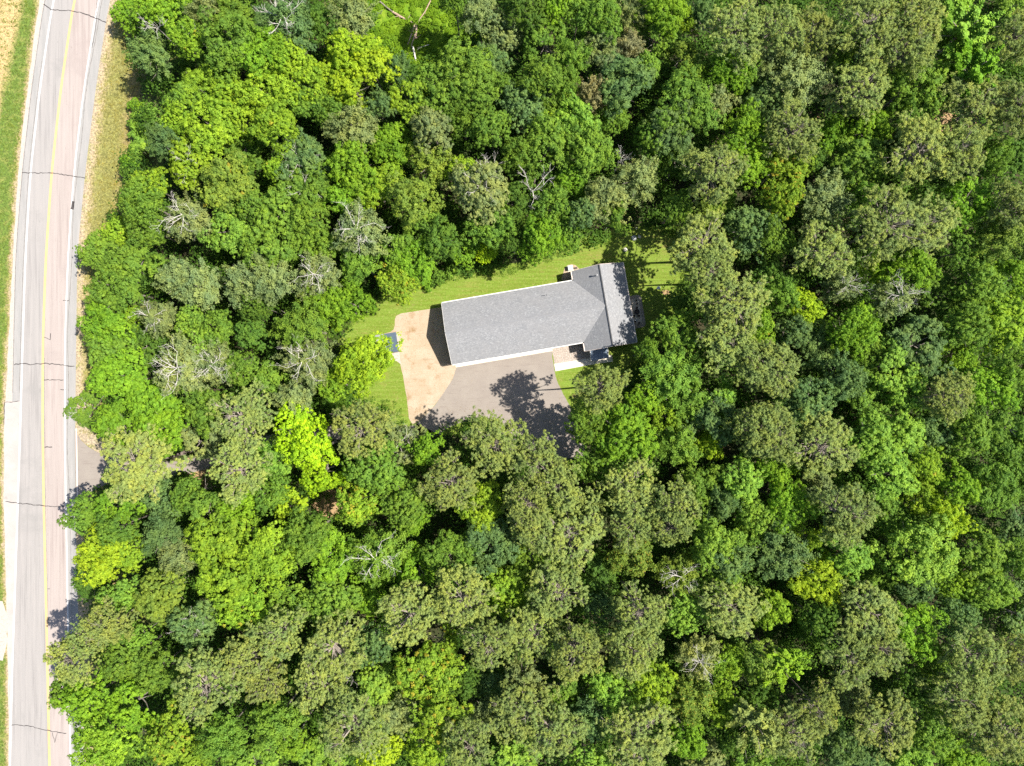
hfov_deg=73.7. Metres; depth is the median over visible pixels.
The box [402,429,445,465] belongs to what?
broadleaf tree
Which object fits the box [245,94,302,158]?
broadleaf tree
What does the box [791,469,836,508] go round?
broadleaf tree
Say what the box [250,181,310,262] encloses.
broadleaf tree
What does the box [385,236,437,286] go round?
broadleaf tree
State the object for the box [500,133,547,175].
broadleaf tree
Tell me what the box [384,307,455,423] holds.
gravel pad
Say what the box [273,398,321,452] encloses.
broadleaf tree
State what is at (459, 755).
pine tree
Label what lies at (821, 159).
broadleaf tree
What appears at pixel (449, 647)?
broadleaf tree
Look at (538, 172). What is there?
broadleaf tree
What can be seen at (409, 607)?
pine tree
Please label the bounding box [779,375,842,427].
broadleaf tree
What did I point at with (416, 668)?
broadleaf tree
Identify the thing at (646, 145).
broadleaf tree
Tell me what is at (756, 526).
broadleaf tree
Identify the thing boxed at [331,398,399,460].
pine tree
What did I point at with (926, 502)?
broadleaf tree
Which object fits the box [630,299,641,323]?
patio inlay
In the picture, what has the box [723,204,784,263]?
broadleaf tree
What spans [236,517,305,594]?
broadleaf tree
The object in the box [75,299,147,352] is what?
broadleaf tree
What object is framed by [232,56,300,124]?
broadleaf tree
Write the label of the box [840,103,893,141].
broadleaf tree
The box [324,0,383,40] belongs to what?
fine leaved tree
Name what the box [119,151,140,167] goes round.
shrub
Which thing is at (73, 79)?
road
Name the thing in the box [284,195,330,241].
broadleaf tree
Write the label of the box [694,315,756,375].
pine tree
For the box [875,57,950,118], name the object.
broadleaf tree
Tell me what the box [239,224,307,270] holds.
broadleaf tree
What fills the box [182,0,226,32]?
fine leaved tree
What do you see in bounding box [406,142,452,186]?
fine leaved tree
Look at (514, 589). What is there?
broadleaf tree
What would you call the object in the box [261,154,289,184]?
broadleaf tree
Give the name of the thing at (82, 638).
pine tree
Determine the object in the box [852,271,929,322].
fine leaved tree
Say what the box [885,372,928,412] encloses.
broadleaf tree
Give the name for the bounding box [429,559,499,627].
pine tree
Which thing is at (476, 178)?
broadleaf tree
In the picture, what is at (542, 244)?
broadleaf tree
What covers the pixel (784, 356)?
pine tree
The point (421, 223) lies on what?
broadleaf tree
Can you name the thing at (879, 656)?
pine tree
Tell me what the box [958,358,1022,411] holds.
broadleaf tree
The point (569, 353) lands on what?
rock bed
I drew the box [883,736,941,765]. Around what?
broadleaf tree
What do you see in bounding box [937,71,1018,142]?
pine tree
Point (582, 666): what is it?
pine tree
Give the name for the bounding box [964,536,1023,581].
broadleaf tree
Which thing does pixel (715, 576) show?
broadleaf tree
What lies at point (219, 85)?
broadleaf tree
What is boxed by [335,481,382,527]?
broadleaf tree
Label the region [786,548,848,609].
broadleaf tree
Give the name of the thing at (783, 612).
broadleaf tree
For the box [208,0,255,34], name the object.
broadleaf tree
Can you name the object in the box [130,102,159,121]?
shrub
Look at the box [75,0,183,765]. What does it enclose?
roadside verge
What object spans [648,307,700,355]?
broadleaf tree
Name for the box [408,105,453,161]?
broadleaf tree
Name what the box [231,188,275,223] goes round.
broadleaf tree
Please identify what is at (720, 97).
broadleaf tree
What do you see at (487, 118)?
broadleaf tree
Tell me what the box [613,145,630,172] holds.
dead tree
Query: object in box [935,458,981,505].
broadleaf tree
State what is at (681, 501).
pine tree
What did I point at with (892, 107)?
broadleaf tree
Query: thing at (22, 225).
road shoulder
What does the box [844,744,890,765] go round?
broadleaf tree
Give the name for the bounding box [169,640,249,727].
pine tree
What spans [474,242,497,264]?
broadleaf tree
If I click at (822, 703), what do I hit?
pine tree
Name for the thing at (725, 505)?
broadleaf tree
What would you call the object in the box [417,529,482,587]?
broadleaf tree
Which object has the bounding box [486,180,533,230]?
broadleaf tree
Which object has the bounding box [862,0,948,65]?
pine tree
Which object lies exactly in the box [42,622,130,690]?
pine tree
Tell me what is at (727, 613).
pine tree
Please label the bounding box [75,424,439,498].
driveway mouth
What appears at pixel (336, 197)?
broadleaf tree
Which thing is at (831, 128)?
broadleaf tree
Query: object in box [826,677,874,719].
broadleaf tree
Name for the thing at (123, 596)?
broadleaf tree
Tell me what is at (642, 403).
broadleaf tree
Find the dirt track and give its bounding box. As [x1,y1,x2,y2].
[0,601,7,660]
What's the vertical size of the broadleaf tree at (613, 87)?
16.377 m
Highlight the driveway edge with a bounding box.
[76,429,77,495]
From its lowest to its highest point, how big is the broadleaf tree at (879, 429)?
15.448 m
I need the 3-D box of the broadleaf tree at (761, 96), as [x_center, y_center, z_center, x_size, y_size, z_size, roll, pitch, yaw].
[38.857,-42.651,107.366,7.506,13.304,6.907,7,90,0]
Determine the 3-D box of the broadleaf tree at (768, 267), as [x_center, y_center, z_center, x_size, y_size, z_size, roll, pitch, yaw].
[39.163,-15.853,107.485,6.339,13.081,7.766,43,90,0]
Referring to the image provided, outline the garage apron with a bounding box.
[456,348,551,366]
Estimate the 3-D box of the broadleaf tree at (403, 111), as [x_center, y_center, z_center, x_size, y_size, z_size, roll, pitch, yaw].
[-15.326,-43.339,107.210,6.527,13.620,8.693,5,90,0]
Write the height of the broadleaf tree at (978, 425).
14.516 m
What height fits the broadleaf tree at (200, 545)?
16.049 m
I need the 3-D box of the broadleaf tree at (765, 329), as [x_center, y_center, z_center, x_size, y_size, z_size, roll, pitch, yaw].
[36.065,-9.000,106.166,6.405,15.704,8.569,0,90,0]
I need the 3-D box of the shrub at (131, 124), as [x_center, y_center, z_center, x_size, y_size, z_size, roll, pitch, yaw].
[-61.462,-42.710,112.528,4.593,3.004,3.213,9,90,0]
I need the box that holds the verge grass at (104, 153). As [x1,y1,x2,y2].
[80,9,142,434]
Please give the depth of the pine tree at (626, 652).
96.27 m
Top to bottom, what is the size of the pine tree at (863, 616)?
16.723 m
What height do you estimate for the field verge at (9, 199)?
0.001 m
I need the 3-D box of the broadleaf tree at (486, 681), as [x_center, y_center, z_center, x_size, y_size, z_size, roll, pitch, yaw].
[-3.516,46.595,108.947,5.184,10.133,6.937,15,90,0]
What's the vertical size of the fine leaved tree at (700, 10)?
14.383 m
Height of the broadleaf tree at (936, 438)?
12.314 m
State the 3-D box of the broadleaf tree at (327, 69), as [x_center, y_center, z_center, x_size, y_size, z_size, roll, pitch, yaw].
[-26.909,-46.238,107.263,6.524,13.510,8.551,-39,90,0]
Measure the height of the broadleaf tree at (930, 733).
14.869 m
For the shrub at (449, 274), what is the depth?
112.19 m
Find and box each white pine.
[574,485,608,516]
[723,678,792,753]
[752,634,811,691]
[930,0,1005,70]
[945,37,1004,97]
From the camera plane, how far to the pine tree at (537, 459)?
97.31 m
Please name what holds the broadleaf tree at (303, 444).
on the ground at (730, 450)
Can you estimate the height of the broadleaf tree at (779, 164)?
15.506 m
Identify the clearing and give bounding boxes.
[365,0,496,68]
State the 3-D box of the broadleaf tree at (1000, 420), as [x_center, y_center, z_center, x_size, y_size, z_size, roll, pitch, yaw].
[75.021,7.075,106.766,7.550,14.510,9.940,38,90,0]
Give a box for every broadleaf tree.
[46,663,104,708]
[48,670,115,730]
[56,490,118,535]
[62,390,100,431]
[67,697,151,765]
[70,565,112,604]
[71,523,144,588]
[72,229,117,273]
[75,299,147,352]
[81,329,134,370]
[82,252,159,315]
[85,347,158,412]
[89,400,138,454]
[91,469,147,523]
[94,507,149,547]
[94,619,166,682]
[95,574,140,617]
[98,209,138,248]
[102,239,164,286]
[103,677,163,731]
[108,0,145,38]
[115,172,172,228]
[116,531,146,572]
[118,722,154,758]
[121,305,143,333]
[122,621,157,651]
[123,212,183,251]
[123,322,170,371]
[125,376,189,436]
[129,166,179,204]
[131,640,185,695]
[132,0,191,27]
[132,404,191,458]
[132,561,195,626]
[136,478,183,519]
[137,251,169,288]
[144,696,208,765]
[159,99,197,136]
[162,81,209,120]
[164,15,213,61]
[165,599,218,654]
[167,133,221,190]
[168,476,222,514]
[169,58,223,112]
[169,420,221,460]
[170,96,239,161]
[173,303,217,339]
[178,386,235,440]
[179,487,231,533]
[179,738,212,765]
[182,516,262,591]
[187,327,234,353]
[189,127,223,158]
[190,149,258,216]
[191,307,235,349]
[195,48,226,75]
[195,546,250,610]
[196,201,252,258]
[197,5,263,82]
[207,71,257,118]
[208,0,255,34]
[210,574,270,638]
[216,477,266,524]
[217,416,235,440]
[219,351,263,386]
[220,735,281,765]
[221,93,255,146]
[222,23,278,85]
[222,129,269,175]
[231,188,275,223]
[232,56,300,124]
[233,313,274,351]
[235,293,282,322]
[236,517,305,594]
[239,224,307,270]
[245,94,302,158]
[249,27,298,87]
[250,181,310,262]
[250,473,295,515]
[251,356,294,392]
[252,434,304,477]
[259,578,321,629]
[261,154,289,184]
[271,38,316,87]
[273,162,331,216]
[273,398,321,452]
[274,125,331,180]
[274,484,309,524]
[276,707,318,762]
[278,505,332,567]
[281,412,339,470]
[284,84,328,130]
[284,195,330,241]
[286,56,333,104]
[293,734,348,765]
[298,221,343,261]
[299,455,347,498]
[300,280,359,331]
[301,519,357,589]
[301,569,364,624]
[309,0,351,47]
[309,88,345,127]
[313,49,365,97]
[315,367,350,407]
[322,136,380,192]
[322,175,367,216]
[324,27,387,90]
[326,63,375,111]
[329,276,378,322]
[332,330,403,399]
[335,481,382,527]
[340,163,405,209]
[341,430,405,495]
[345,574,387,622]
[349,621,392,668]
[351,36,401,90]
[353,710,403,765]
[355,646,401,707]
[362,84,399,122]
[364,337,393,364]
[367,121,416,178]
[372,684,417,740]
[373,478,427,533]
[374,421,427,464]
[375,261,421,306]
[377,225,414,266]
[385,170,445,230]
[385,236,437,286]
[388,71,430,125]
[391,540,438,587]
[392,640,466,722]
[397,505,431,536]
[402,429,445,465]
[402,718,450,765]
[403,202,442,239]
[404,62,472,118]
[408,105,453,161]
[414,242,439,264]
[415,214,463,261]
[415,677,474,744]
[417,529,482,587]
[422,622,461,667]
[426,29,502,100]
[437,0,468,35]
[441,155,509,227]
[442,95,487,140]
[442,154,483,186]
[444,653,480,702]
[451,236,481,269]
[451,478,506,532]
[452,60,510,114]
[460,202,518,249]
[463,515,525,577]
[464,105,512,155]
[471,661,505,700]
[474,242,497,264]
[475,41,515,88]
[479,565,537,626]
[481,12,524,51]
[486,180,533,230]
[488,739,542,765]
[493,220,529,254]
[495,79,552,135]
[497,0,549,41]
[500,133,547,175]
[506,158,557,199]
[507,543,558,583]
[515,214,567,266]
[516,48,570,112]
[517,103,576,169]
[522,11,566,65]
[529,182,574,228]
[542,0,575,33]
[544,96,565,127]
[545,661,585,712]
[550,159,590,200]
[552,65,581,105]
[552,220,584,255]
[553,89,601,149]
[556,119,621,186]
[558,0,596,41]
[561,739,618,765]
[563,195,594,232]
[564,388,609,448]
[567,441,619,491]
[569,552,618,604]
[573,0,622,48]
[574,21,622,74]
[576,175,631,224]
[582,590,621,632]
[582,657,635,718]
[589,402,659,466]
[592,199,630,235]
[597,51,656,123]
[601,102,631,142]
[614,0,647,40]
[624,378,667,415]
[625,658,678,719]
[628,13,682,54]
[630,0,688,47]
[631,336,658,362]
[633,115,671,163]
[634,48,661,90]
[642,98,695,160]
[647,308,689,350]
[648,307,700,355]
[651,403,685,433]
[655,60,726,135]
[656,148,695,180]
[658,187,692,227]
[660,38,697,85]
[661,279,714,321]
[662,705,707,760]
[663,587,714,637]
[672,56,709,91]
[672,464,726,513]
[676,5,697,34]
[680,736,734,765]
[682,388,735,447]
[687,201,726,239]
[689,514,748,575]
[692,83,741,130]
[692,426,723,460]
[695,681,741,729]
[700,565,745,603]
[701,483,744,522]
[702,49,747,95]
[703,374,737,420]
[705,634,755,685]
[706,540,757,583]
[714,185,736,213]
[715,716,751,760]
[717,97,768,157]
[718,451,766,509]
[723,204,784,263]
[724,139,777,190]
[729,746,773,765]
[731,57,762,92]
[732,494,777,539]
[734,297,775,346]
[736,525,766,559]
[736,673,777,713]
[738,636,784,685]
[743,78,792,121]
[747,255,785,296]
[749,445,801,490]
[751,214,798,259]
[753,143,817,198]
[753,587,794,630]
[756,274,800,315]
[757,177,806,221]
[757,478,822,534]
[768,312,812,348]
[778,286,826,323]
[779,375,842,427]
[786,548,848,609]
[786,594,843,645]
[787,521,826,552]
[791,141,832,176]
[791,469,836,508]
[794,319,848,370]
[807,347,869,401]
[809,112,852,156]
[811,28,857,79]
[816,536,874,585]
[818,720,870,765]
[822,134,891,207]
[825,299,882,361]
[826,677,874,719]
[832,410,897,475]
[836,335,888,376]
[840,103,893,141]
[844,366,908,428]
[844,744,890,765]
[846,439,920,502]
[847,179,884,209]
[852,249,888,285]
[858,554,907,593]
[860,332,920,392]
[863,495,919,541]
[865,239,942,291]
[867,409,925,454]
[868,512,961,590]
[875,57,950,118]
[876,601,949,667]
[880,312,956,381]
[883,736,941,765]
[884,553,939,604]
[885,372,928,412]
[886,86,934,130]
[890,665,936,711]
[890,696,958,760]
[893,477,945,517]
[898,443,948,493]
[900,57,969,112]
[907,490,978,539]
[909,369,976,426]
[912,588,981,637]
[913,638,951,687]
[915,272,970,320]
[917,300,998,354]
[917,407,960,452]
[932,22,969,62]
[932,176,1001,232]
[933,343,979,383]
[933,408,994,461]
[934,558,979,600]
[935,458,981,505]
[936,229,987,275]
[939,738,989,765]
[943,135,1014,182]
[943,260,1012,308]
[944,524,1016,580]
[949,457,1021,516]
[956,556,1021,610]
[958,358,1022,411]
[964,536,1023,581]
[967,259,1023,296]
[969,453,1023,497]
[974,294,1023,361]
[975,341,1023,394]
[977,134,1023,181]
[985,502,1023,555]
[986,408,1023,465]
[996,0,1023,19]
[996,580,1023,641]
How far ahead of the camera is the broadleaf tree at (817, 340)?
104.21 m
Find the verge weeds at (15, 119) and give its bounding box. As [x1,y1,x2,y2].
[0,0,34,764]
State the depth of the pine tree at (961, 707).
97.55 m
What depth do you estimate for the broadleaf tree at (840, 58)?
102.11 m
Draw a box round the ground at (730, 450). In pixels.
[152,0,1023,765]
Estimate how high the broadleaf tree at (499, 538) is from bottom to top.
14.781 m
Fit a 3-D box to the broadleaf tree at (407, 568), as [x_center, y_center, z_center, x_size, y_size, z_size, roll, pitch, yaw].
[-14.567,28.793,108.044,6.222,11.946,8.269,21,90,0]
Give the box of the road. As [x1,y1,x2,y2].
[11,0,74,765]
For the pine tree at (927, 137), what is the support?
on the ground at (730, 450)
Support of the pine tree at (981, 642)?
on the ground at (730, 450)
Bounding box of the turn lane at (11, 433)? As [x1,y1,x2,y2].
[4,401,19,748]
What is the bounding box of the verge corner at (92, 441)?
[76,417,106,454]
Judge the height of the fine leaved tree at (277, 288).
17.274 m
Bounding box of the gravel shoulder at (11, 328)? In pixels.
[3,0,43,765]
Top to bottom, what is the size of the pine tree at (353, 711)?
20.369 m
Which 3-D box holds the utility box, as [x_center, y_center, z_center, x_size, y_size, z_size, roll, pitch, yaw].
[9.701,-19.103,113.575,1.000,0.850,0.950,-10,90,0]
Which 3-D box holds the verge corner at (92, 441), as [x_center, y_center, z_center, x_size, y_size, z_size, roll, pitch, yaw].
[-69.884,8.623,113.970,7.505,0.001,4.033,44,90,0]
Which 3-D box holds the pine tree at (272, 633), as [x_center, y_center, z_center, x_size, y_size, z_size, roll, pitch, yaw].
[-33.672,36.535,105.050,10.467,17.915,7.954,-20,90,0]
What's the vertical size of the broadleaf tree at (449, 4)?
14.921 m
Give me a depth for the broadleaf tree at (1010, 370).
100.12 m
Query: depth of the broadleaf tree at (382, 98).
101.06 m
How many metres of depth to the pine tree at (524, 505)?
96.12 m
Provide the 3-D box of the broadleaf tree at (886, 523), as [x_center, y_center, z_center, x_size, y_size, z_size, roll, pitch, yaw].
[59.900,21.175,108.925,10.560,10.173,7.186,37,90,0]
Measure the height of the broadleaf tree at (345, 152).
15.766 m
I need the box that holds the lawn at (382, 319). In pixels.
[336,224,695,438]
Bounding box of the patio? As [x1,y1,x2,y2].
[630,295,645,328]
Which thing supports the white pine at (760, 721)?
on the ground at (730, 450)
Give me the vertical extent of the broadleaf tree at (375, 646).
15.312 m
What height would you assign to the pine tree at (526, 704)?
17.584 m
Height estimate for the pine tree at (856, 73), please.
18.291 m
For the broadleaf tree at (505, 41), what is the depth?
103.38 m
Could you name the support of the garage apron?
on the lawn at (382, 319)
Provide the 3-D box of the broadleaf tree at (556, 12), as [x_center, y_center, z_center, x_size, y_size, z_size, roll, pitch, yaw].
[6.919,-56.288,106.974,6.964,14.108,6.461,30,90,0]
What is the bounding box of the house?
[441,262,636,364]
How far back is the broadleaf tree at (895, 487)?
99.86 m
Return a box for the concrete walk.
[554,355,612,370]
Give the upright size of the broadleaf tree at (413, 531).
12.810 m
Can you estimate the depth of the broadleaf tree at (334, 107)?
101.14 m
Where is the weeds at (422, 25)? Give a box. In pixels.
[363,0,484,68]
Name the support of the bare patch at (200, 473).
on the ground at (730, 450)
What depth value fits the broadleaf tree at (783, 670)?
99.61 m
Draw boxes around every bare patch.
[187,458,233,489]
[308,21,343,48]
[311,488,348,518]
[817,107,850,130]
[930,107,980,138]
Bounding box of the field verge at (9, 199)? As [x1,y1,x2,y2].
[0,0,38,765]
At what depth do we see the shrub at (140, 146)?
112.06 m
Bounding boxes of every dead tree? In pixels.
[136,13,189,60]
[519,164,554,210]
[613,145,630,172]
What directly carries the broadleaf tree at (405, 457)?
on the ground at (730, 450)
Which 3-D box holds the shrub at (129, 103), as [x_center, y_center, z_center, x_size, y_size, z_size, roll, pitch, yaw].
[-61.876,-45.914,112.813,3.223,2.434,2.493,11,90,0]
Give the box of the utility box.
[567,265,572,271]
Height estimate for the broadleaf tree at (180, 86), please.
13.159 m
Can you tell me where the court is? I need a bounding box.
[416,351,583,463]
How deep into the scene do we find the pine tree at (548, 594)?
98.74 m
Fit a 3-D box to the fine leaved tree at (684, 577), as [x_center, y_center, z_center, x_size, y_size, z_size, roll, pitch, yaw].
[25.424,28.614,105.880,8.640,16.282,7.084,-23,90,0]
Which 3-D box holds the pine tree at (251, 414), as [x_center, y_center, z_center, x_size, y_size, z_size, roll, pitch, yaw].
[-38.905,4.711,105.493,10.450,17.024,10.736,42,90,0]
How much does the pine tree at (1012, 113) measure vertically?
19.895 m
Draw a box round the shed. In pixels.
[373,332,399,352]
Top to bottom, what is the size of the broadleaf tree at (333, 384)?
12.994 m
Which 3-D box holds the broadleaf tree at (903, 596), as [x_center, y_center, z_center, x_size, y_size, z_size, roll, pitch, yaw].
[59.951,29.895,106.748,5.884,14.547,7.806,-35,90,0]
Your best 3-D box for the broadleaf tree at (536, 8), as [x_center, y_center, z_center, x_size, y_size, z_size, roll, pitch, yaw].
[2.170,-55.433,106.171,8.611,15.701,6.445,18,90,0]
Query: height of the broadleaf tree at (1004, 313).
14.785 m
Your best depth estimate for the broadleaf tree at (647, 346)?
101.68 m
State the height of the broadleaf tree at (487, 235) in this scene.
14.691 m
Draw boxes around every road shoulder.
[12,0,52,400]
[65,0,109,765]
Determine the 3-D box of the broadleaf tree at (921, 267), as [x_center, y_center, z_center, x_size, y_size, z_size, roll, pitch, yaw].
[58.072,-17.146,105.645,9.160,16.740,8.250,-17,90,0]
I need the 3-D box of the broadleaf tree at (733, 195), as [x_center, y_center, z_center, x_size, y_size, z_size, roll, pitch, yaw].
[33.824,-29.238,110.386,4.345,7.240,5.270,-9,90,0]
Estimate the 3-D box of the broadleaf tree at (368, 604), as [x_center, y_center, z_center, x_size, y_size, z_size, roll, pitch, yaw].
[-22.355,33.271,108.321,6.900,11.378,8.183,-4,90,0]
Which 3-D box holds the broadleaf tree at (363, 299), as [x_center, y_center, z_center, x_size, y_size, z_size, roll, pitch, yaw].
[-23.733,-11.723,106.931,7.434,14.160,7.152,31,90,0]
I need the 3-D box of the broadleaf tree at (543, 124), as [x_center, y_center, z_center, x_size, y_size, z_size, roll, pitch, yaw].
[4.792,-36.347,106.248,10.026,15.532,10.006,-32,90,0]
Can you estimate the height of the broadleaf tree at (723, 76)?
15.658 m
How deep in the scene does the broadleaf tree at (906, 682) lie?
101.49 m
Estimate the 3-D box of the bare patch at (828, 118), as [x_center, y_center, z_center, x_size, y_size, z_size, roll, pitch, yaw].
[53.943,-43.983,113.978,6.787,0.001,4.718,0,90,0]
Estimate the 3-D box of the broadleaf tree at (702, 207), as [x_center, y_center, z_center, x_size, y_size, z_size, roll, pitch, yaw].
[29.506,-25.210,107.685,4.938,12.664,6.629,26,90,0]
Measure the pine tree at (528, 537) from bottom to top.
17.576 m
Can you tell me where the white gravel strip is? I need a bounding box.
[391,352,400,363]
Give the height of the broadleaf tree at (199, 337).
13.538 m
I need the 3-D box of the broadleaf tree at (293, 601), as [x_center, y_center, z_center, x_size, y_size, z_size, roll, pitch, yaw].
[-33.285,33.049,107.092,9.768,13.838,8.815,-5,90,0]
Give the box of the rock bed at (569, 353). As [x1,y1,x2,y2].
[552,342,590,363]
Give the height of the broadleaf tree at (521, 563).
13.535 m
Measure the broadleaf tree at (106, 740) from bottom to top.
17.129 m
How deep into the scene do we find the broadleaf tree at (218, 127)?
101.20 m
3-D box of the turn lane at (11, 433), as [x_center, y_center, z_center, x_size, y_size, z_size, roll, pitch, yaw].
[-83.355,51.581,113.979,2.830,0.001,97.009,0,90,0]
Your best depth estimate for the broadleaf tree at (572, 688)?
104.22 m
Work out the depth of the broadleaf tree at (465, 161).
101.45 m
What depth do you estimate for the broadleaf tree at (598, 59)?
102.20 m
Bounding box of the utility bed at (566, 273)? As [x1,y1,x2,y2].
[561,264,578,280]
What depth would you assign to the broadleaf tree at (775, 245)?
100.92 m
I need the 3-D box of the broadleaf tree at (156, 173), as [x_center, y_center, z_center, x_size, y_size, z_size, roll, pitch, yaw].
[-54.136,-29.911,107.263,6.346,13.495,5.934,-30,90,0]
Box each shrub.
[118,165,139,181]
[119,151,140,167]
[126,97,145,110]
[126,115,145,132]
[127,128,140,142]
[127,135,152,162]
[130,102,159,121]
[135,120,158,141]
[420,276,435,292]
[431,268,444,286]
[443,264,459,279]
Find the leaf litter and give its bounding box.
[350,229,684,448]
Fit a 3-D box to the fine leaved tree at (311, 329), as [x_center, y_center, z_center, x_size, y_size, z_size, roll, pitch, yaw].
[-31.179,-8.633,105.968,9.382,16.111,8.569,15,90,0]
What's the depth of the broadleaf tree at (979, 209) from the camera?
100.34 m
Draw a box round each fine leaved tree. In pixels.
[121,25,179,81]
[128,301,177,338]
[139,510,190,555]
[144,116,185,161]
[148,329,214,396]
[150,255,195,302]
[153,190,221,243]
[156,535,200,577]
[170,257,223,311]
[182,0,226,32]
[191,704,250,760]
[192,337,240,386]
[222,261,267,310]
[248,248,299,306]
[248,683,309,757]
[254,0,317,61]
[266,296,332,350]
[268,378,315,417]
[270,333,336,393]
[291,249,342,300]
[320,97,380,152]
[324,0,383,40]
[329,197,393,259]
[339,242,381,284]
[345,528,413,590]
[385,50,410,83]
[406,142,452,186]
[457,0,502,42]
[462,693,503,737]
[498,651,547,703]
[556,37,595,89]
[563,684,608,743]
[575,74,607,114]
[603,528,656,579]
[611,154,659,208]
[616,26,649,73]
[639,347,706,408]
[651,416,703,466]
[651,549,699,599]
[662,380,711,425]
[664,665,716,727]
[674,633,724,682]
[682,0,713,38]
[743,47,784,92]
[751,520,821,581]
[762,42,835,107]
[793,165,856,225]
[809,267,873,303]
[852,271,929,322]
[953,213,1023,264]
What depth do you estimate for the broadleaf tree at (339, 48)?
99.83 m
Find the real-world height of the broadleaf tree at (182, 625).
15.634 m
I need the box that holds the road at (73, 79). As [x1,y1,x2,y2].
[3,0,105,765]
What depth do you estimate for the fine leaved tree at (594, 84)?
101.46 m
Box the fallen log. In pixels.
[392,11,412,22]
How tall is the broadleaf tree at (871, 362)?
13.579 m
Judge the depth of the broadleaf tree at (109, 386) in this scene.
100.51 m
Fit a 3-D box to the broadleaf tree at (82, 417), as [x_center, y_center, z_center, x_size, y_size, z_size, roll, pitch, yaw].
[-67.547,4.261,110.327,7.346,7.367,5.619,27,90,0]
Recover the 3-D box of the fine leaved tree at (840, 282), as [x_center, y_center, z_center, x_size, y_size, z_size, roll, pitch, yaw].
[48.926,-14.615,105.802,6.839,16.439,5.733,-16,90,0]
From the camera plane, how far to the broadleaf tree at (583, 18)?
101.38 m
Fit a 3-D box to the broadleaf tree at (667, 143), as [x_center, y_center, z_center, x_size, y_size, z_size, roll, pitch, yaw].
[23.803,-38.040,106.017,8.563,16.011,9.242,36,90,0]
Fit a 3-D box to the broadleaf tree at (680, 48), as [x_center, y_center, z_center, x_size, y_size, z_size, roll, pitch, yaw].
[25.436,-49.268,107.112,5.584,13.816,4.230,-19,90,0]
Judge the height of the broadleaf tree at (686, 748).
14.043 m
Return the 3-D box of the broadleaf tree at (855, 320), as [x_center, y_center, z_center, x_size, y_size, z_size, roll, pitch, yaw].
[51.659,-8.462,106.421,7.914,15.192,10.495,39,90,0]
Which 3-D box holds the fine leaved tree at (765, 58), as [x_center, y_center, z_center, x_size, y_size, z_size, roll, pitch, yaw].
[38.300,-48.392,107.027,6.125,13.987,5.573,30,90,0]
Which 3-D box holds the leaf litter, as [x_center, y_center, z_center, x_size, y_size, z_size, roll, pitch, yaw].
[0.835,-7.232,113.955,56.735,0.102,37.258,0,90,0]
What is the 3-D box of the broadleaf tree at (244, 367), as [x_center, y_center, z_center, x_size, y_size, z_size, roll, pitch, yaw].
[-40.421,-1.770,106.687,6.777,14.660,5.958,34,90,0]
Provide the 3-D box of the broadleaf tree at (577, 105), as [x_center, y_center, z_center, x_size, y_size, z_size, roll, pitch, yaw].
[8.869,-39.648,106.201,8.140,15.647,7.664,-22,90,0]
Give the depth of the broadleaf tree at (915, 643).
99.96 m
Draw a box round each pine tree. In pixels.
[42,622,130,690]
[63,612,129,661]
[80,595,139,649]
[99,422,193,504]
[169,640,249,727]
[205,377,278,449]
[205,437,272,510]
[217,629,278,685]
[242,604,316,662]
[244,641,298,704]
[291,638,348,714]
[298,608,367,680]
[316,674,393,765]
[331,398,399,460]
[376,579,442,649]
[416,446,480,511]
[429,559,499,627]
[440,694,495,765]
[458,616,520,671]
[459,405,528,478]
[488,667,560,744]
[500,479,550,530]
[501,600,562,666]
[503,430,570,489]
[506,498,553,556]
[523,682,590,763]
[524,560,588,627]
[528,497,608,572]
[531,458,585,516]
[546,610,606,686]
[569,363,632,414]
[593,457,660,522]
[595,690,678,765]
[600,613,664,684]
[608,494,658,553]
[610,577,671,645]
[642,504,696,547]
[645,470,702,529]
[668,209,739,274]
[668,242,737,293]
[675,140,750,208]
[688,578,771,639]
[689,269,772,342]
[694,0,770,75]
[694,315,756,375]
[722,404,782,461]
[726,338,785,391]
[733,338,801,399]
[737,0,805,55]
[737,401,799,466]
[752,689,823,765]
[760,93,824,162]
[779,218,855,278]
[783,404,862,478]
[784,0,841,64]
[789,676,841,734]
[804,482,884,550]
[819,621,880,692]
[820,52,890,123]
[822,0,900,71]
[834,576,906,647]
[838,618,909,679]
[843,183,934,270]
[847,687,917,762]
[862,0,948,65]
[864,108,956,187]
[869,19,938,84]
[881,189,962,259]
[892,124,987,187]
[903,660,1002,732]
[913,621,1015,693]
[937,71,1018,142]
[946,685,1023,764]
[954,176,1023,232]
[958,76,1023,145]
[967,7,1023,70]
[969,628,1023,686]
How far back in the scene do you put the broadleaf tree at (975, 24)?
98.88 m
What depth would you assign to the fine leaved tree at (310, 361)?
100.66 m
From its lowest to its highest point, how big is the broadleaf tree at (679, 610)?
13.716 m
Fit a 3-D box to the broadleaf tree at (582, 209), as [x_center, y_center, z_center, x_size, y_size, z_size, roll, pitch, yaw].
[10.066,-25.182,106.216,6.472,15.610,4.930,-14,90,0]
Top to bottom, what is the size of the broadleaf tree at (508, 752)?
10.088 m

